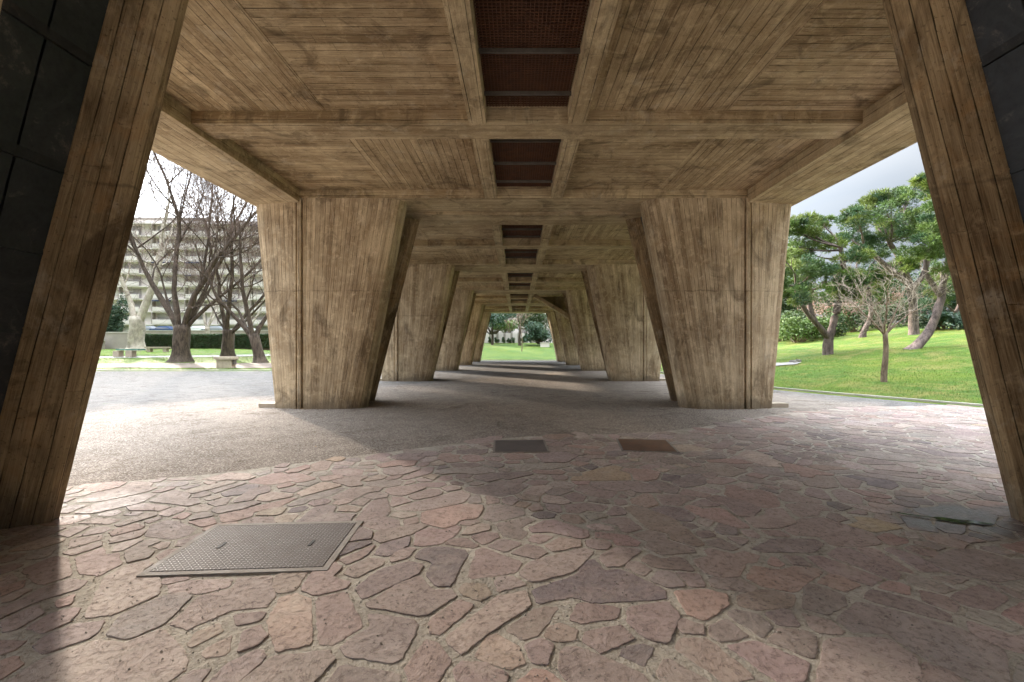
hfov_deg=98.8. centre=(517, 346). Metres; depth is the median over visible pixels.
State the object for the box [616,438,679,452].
manhole cover
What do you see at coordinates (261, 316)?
window
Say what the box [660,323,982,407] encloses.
lawn slope
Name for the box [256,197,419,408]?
pier
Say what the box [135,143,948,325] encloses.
sky
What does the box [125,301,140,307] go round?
window
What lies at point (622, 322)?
pier
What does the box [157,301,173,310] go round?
window
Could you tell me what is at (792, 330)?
shrub
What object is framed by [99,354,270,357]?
path
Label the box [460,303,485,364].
pier
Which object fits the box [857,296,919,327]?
shrub
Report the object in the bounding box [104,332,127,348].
garden wall
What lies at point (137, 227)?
window
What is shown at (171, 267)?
window
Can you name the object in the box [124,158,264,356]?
plane tree
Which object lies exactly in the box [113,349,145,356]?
park bench
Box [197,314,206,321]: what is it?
window
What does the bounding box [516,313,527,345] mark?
plane tree
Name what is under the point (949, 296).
pine tree
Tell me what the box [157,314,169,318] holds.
window
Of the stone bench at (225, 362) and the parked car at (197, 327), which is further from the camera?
the parked car at (197, 327)
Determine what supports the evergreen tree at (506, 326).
on the lawn end at (512, 351)
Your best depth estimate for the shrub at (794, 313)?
40.89 m
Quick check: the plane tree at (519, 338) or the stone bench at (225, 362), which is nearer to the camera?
the stone bench at (225, 362)
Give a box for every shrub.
[778,309,805,341]
[778,315,838,342]
[796,314,847,338]
[797,297,865,325]
[821,304,891,331]
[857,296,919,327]
[876,286,931,322]
[891,271,955,315]
[908,281,957,314]
[918,311,963,329]
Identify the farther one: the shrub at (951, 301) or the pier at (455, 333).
the shrub at (951, 301)
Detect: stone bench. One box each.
[144,347,170,351]
[213,357,238,368]
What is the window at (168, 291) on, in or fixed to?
in the apartment block at (156, 320)
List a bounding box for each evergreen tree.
[487,313,517,344]
[491,319,519,332]
[513,313,544,332]
[523,321,552,343]
[535,314,550,332]
[781,275,818,315]
[802,278,903,313]
[877,275,929,307]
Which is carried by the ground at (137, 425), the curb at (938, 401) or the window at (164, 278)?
the curb at (938, 401)
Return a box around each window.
[124,276,140,285]
[125,264,140,272]
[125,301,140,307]
[128,289,140,297]
[131,226,140,234]
[157,226,173,231]
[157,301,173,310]
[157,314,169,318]
[159,276,171,280]
[160,289,170,293]
[162,264,172,272]
[190,239,206,247]
[192,226,206,235]
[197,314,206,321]
[255,314,264,319]
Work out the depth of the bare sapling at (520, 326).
63.03 m
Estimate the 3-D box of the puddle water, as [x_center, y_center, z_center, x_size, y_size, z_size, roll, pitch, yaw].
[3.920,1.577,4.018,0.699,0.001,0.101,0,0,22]
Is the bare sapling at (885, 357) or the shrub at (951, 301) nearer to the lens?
the bare sapling at (885, 357)
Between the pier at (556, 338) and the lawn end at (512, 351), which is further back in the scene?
the lawn end at (512, 351)
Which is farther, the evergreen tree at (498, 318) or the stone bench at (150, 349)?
the evergreen tree at (498, 318)
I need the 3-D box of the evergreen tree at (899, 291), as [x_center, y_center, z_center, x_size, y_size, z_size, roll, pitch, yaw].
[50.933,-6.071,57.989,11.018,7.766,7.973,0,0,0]
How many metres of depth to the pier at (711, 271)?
11.32 m
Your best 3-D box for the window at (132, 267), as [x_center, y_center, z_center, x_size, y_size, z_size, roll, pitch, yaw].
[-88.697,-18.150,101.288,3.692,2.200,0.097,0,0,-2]
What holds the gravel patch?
on the lawn slope at (899, 338)
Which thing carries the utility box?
on the lawn end at (512, 351)
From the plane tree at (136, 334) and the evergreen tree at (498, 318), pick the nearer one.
the plane tree at (136, 334)
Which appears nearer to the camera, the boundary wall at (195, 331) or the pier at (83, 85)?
the pier at (83, 85)
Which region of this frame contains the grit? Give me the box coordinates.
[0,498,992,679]
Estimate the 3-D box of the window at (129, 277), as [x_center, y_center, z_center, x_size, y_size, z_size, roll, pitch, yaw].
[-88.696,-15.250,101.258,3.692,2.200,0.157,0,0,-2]
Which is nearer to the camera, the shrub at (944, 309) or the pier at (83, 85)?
the pier at (83, 85)
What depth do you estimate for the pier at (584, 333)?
29.50 m
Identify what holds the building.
on the pier at (334, 271)
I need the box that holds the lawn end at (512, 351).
[481,343,555,359]
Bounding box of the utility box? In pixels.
[540,342,549,346]
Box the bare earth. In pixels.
[97,363,271,367]
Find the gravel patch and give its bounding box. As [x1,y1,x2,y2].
[776,362,800,365]
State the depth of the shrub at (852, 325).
40.53 m
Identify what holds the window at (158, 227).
in the apartment block at (156, 320)
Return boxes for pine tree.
[782,210,877,354]
[823,184,933,334]
[830,243,911,337]
[890,172,949,349]
[918,258,959,312]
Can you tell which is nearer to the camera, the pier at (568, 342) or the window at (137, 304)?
the pier at (568, 342)
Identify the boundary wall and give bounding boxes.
[126,330,267,333]
[484,333,535,342]
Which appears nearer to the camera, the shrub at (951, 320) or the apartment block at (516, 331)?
the shrub at (951, 320)
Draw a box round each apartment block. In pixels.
[113,217,267,331]
[487,313,552,342]
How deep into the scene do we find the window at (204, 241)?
101.71 m
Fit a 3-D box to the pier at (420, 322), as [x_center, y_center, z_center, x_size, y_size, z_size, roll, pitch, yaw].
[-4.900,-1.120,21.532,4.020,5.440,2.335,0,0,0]
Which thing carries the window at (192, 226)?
in the apartment block at (156, 320)
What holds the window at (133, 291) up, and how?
in the apartment block at (156, 320)
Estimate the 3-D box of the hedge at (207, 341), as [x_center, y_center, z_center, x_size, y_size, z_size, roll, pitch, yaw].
[-38.680,-0.683,56.001,17.426,2.136,1.439,0,0,0]
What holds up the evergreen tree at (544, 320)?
on the lawn end at (512, 351)
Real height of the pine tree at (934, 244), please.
9.735 m
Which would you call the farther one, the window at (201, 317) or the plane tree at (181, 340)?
the window at (201, 317)
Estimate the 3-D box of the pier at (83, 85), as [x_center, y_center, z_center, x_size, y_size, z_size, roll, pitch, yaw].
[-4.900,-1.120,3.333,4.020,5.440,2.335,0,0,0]
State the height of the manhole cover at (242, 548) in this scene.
0.042 m
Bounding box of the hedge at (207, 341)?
[145,333,269,349]
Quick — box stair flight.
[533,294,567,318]
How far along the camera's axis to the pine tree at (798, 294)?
24.80 m
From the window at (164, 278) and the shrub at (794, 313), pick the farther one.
the window at (164, 278)
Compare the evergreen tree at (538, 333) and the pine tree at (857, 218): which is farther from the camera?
the evergreen tree at (538, 333)
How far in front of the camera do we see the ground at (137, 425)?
10.24 m
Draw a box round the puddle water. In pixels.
[896,512,992,524]
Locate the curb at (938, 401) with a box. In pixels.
[660,371,982,405]
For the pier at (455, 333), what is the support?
on the ground at (137, 425)
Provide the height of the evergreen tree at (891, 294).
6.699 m
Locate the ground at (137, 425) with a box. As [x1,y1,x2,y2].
[67,360,940,485]
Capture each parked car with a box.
[149,326,172,329]
[190,326,204,329]
[201,326,222,329]
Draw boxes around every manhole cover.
[136,520,362,576]
[493,440,549,452]
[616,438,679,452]
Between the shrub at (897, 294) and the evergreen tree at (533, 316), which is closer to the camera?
the shrub at (897, 294)
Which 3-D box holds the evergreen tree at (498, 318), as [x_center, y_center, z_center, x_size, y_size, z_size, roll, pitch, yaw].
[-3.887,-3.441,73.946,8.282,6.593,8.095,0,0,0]
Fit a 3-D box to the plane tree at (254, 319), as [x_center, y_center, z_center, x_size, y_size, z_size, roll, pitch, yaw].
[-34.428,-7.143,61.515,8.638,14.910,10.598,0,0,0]
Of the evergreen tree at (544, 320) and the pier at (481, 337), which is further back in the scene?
the evergreen tree at (544, 320)
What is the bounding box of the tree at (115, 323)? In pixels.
[106,292,128,331]
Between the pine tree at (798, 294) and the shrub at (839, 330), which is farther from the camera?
the shrub at (839, 330)
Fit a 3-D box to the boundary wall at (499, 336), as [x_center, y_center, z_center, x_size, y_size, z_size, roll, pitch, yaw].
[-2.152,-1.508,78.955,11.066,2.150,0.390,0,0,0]
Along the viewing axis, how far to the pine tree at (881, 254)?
31.94 m
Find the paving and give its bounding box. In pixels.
[0,404,1023,681]
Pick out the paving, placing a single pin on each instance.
(288, 620)
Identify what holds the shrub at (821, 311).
on the lawn slope at (899, 338)
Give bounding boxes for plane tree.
[114,152,262,362]
[119,153,227,350]
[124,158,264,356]
[135,184,268,362]
[166,239,247,333]
[235,249,265,323]
[504,313,528,332]
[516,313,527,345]
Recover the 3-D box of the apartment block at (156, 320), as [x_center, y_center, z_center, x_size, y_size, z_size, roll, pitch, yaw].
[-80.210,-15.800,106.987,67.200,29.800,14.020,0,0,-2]
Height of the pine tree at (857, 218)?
11.305 m
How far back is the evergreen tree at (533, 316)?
82.62 m
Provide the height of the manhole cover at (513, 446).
0.038 m
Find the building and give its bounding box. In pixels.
[151,0,916,312]
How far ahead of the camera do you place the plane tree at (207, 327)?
62.29 m
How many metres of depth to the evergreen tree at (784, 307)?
50.63 m
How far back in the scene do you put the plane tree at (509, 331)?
82.01 m
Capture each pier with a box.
[0,0,188,528]
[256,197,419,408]
[380,264,459,380]
[435,290,476,370]
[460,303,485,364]
[473,312,490,361]
[546,312,564,361]
[554,311,579,364]
[562,290,605,370]
[581,264,665,380]
[626,198,790,408]
[882,0,1023,521]
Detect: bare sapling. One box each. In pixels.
[509,313,529,350]
[811,256,954,381]
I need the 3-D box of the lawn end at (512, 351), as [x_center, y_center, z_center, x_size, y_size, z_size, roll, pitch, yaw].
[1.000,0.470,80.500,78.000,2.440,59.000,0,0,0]
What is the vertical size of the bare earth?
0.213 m
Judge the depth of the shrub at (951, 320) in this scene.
30.31 m
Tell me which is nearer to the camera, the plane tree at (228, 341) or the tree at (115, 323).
the plane tree at (228, 341)
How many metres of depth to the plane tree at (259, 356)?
34.76 m

